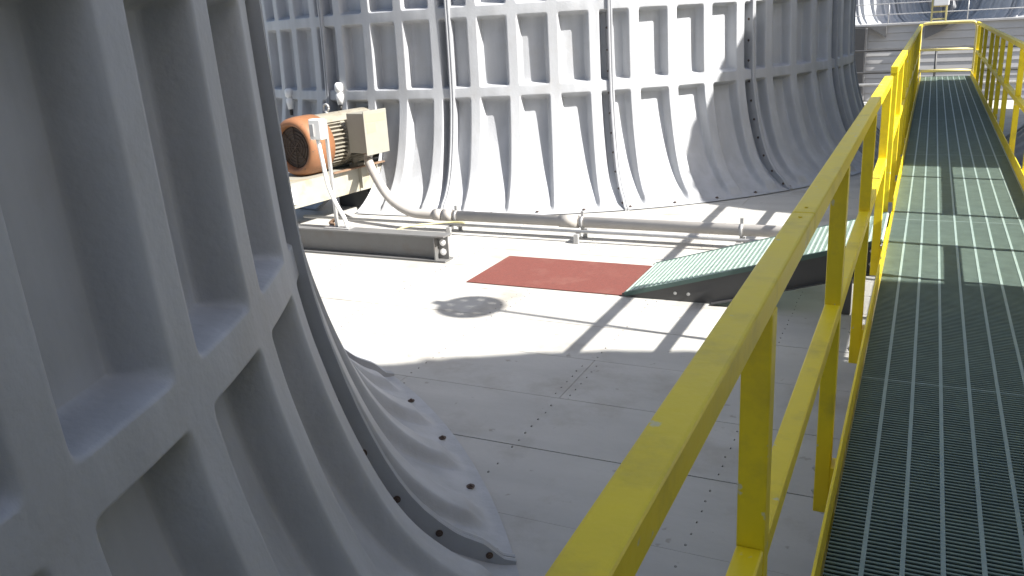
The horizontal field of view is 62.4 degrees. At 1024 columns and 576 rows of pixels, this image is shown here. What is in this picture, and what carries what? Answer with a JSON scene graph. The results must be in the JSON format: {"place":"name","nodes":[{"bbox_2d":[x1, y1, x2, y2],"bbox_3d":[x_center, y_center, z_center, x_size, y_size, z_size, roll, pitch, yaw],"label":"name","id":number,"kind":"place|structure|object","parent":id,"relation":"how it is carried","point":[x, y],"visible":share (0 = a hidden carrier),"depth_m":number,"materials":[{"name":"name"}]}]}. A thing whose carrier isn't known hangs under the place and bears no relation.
{"place":"outdoors","nodes":[
{"label":"outdoors","id":0,"kind":"place"},
{"bbox_2d":[295,100,1023,575],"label":"deck","id":1,"kind":"structure","parent":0,"point":[543,404],"depth_m":5.36,"materials":[{"name":"grey concrete"}]},
{"bbox_2d":[0,0,518,575],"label":"fan stack","id":2,"kind":"object","parent":1,"relation":"on","point":[190,384],"visible":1,"depth_m":1.85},
{"bbox_2d":[289,157,384,208],"bbox_3d":[-2.064,-1.225,10.328,0.660,0.549,3.380,8,20,31],"label":"motor base","id":3,"kind":"object","parent":1,"relation":"on","point":[353,186],"visible":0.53,"depth_m":9.91,"materials":[{"name":"paint"}]},
{"bbox_2d":[280,103,389,175],"bbox_3d":[-1.461,-2.090,10.851,0.969,0.778,3.416,8,21,32],"label":"electric motor","id":4,"kind":"object","parent":3,"relation":"on","point":[355,134],"visible":0.7,"depth_m":9.75,"materials":[{"name":"orange paint"}]},
{"bbox_2d":[298,224,453,262],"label":"support beam","id":5,"kind":"structure","parent":1,"relation":"on","point":[429,246],"depth_m":8.12,"materials":[{"name":"grey metal"}]},
{"bbox_2d":[308,118,354,229],"bbox_3d":[-1.737,-1.102,8.175,0.338,1.073,0.225,5,19,25],"label":"stop switch","id":6,"kind":"object","parent":5,"relation":"on","point":[318,129],"visible":1,"depth_m":8.13,"materials":[{"name":"metal"}]},
{"bbox_2d":[396,221,464,229],"bbox_3d":[-0.990,-0.565,8.593,1.064,0.163,0.129,-10,18,-21],"label":"hose","id":7,"kind":"object","parent":1,"relation":"on","point":[431,223],"visible":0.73,"depth_m":8.67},
{"bbox_2d":[466,256,651,295],"bbox_3d":[0.415,-0.121,7.226,1.376,0.006,0.850,5,19,25],"label":"landing panel","id":8,"kind":"object","parent":1,"relation":"on","point":[581,276],"visible":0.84,"depth_m":7.18,"materials":[{"name":"red metal"}]},
{"bbox_2d":[261,0,879,215],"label":"fan stack","id":9,"kind":"object","parent":1,"relation":"on","point":[548,107],"visible":0.77,"depth_m":9.98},
{"bbox_2d":[284,88,293,114],"bbox_3d":[-2.985,-2.521,11.432,0.108,0.355,0.146,24,32,56],"label":"vibration sensor","id":10,"kind":"object","parent":9,"relation":"attached to","point":[289,99],"visible":0.97,"depth_m":11.38,"materials":[{"name":"white plastic"}]},
{"bbox_2d":[334,82,342,110],"bbox_3d":[-2.159,-2.411,10.653,0.110,0.355,0.147,5,19,25],"label":"vibration sensor","id":11,"kind":"object","parent":9,"relation":"attached to","point":[338,87],"visible":0.96,"depth_m":10.59,"materials":[{"name":"white plastic"}]},
{"bbox_2d":[363,153,781,244],"bbox_3d":[3.158,-0.618,7.063,11.590,0.746,0.863,6,20,28],"label":"conduit","id":12,"kind":"object","parent":1,"relation":"on","point":[742,230],"visible":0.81,"depth_m":8.31,"materials":[{"name":"metal"}]},
{"bbox_2d":[303,215,759,241],"bbox_3d":[2.994,-0.344,7.109,11.900,0.032,0.032,5,19,25],"label":"pipe","id":13,"kind":"object","parent":12,"relation":"attached to","point":[560,230],"visible":0.52,"depth_m":8.32,"materials":[{"name":"metal"}]},
{"bbox_2d":[622,212,888,314],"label":"ramp","id":14,"kind":"structure","parent":1,"relation":"on","point":[716,276],"depth_m":6.31,"materials":[{"name":"metal"}]},
{"bbox_2d":[819,75,1023,575],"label":"walkway","id":15,"kind":"structure","parent":1,"relation":"on","point":[931,479],"depth_m":3.55,"materials":[{"name":"metal"}]},
{"bbox_2d":[545,76,892,575],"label":"handrail","id":16,"kind":"object","parent":15,"relation":"attached to","point":[616,531],"visible":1,"depth_m":1.50,"materials":[{"name":"yellow metal"}]},
{"bbox_2d":[883,24,922,225],"bbox_3d":[5.664,-2.910,11.959,0.089,1.292,13.290,5,19,25],"label":"handrail","id":17,"kind":"object","parent":15,"relation":"attached to","point":[904,71],"visible":0.98,"depth_m":7.74,"materials":[{"name":"yellow metal"}]},
{"bbox_2d":[918,20,977,76],"bbox_3d":[8.992,-4.844,17.485,1.096,1.305,0.060,5,19,25],"label":"end barrier","id":18,"kind":"object","parent":15,"relation":"attached to","point":[948,49],"visible":0.63,"depth_m":17.38,"materials":[{"name":"yellow metal"}]},
{"bbox_2d":[970,21,1023,188],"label":"handrail","id":19,"kind":"object","parent":15,"relation":"attached to","point":[1015,95],"visible":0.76,"depth_m":10.57,"materials":[{"name":"yellow metal"}]},
{"bbox_2d":[855,45,1023,85],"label":"guard rail","id":20,"kind":"object","parent":1,"relation":"on","point":[889,72],"visible":0.13,"depth_m":18.39,"materials":[{"name":"metal"}]},
{"bbox_2d":[1005,124,1023,168],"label":"fan stack","id":21,"kind":"object","parent":1,"relation":"on","point":[1019,149],"visible":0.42,"depth_m":11.29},
{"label":"next tower deck","id":22,"kind":"structure","parent":0,"visible":0},
{"bbox_2d":[855,0,937,24],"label":"fan stack","id":23,"kind":"object","parent":22,"relation":"on","point":[895,9],"visible":0.26,"depth_m":37.33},
{"bbox_2d":[928,0,958,17],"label":"fan stack","id":24,"kind":"object","parent":22,"relation":"on","point":[952,5],"visible":0.04,"depth_m":44.03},
{"bbox_2d":[944,0,1023,19],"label":"fan stack","id":25,"kind":"object","parent":22,"relation":"on","point":[985,14],"visible":0.9,"depth_m":35.95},
{"bbox_3d":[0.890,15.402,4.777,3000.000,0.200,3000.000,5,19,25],"label":"ground","id":26,"kind":"structure","parent":0,"visible":0},
{"bbox_2d":[862,28,867,98],"bbox_3d":[15.295,-3.660,37.620,0.045,15.140,0.210,5,19,25],"label":"wall angle","id":27,"kind":"object","parent":26,"relation":"on","point":[864,62],"depth_m":35.71,"materials":[{"name":"metal"}]},
{"bbox_2d":[855,17,1023,101],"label":"siding wall","id":28,"kind":"structure","parent":26,"relation":"on","point":[898,35],"depth_m":34.64,"materials":[{"name":"white metal"}]},
{"bbox_2d":[855,28,865,94],"bbox_3d":[14.997,-3.663,37.651,0.510,15.160,0.410,5,19,25],"label":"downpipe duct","id":29,"kind":"object","parent":28,"relation":"attached to","point":[860,37],"visible":0.24,"depth_m":35.49,"materials":[{"name":"grey metal"}]},
{"bbox_2d":[870,26,886,36],"bbox_3d":[15.249,-10.665,35.214,0.660,0.450,0.320,5,19,25],"label":"gusset plate","id":30,"kind":"object","parent":28,"relation":"attached to","point":[881,30],"visible":1,"depth_m":35.01,"materials":[{"name":"grey paint"}]},
{"bbox_2d":[924,24,954,38],"bbox_3d":[17.398,-10.418,34.220,1.220,0.570,0.320,5,19,25],"label":"gusset plate","id":31,"kind":"object","parent":28,"relation":"attached to","point":[930,30],"visible":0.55,"depth_m":34.18,"materials":[{"name":"grey paint"}]},
{"bbox_2d":[856,0,1023,23],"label":"guard rail","id":32,"kind":"object","parent":28,"relation":"on","point":[968,10],"visible":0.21,"depth_m":34.79,"materials":[{"name":"metal"}]},
{"bbox_2d":[930,0,949,24],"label":"ladder gate","id":33,"kind":"structure","parent":28,"relation":"attached to","point":[939,3],"depth_m":33.88,"materials":[{"name":"yellow metal"}]}
]}

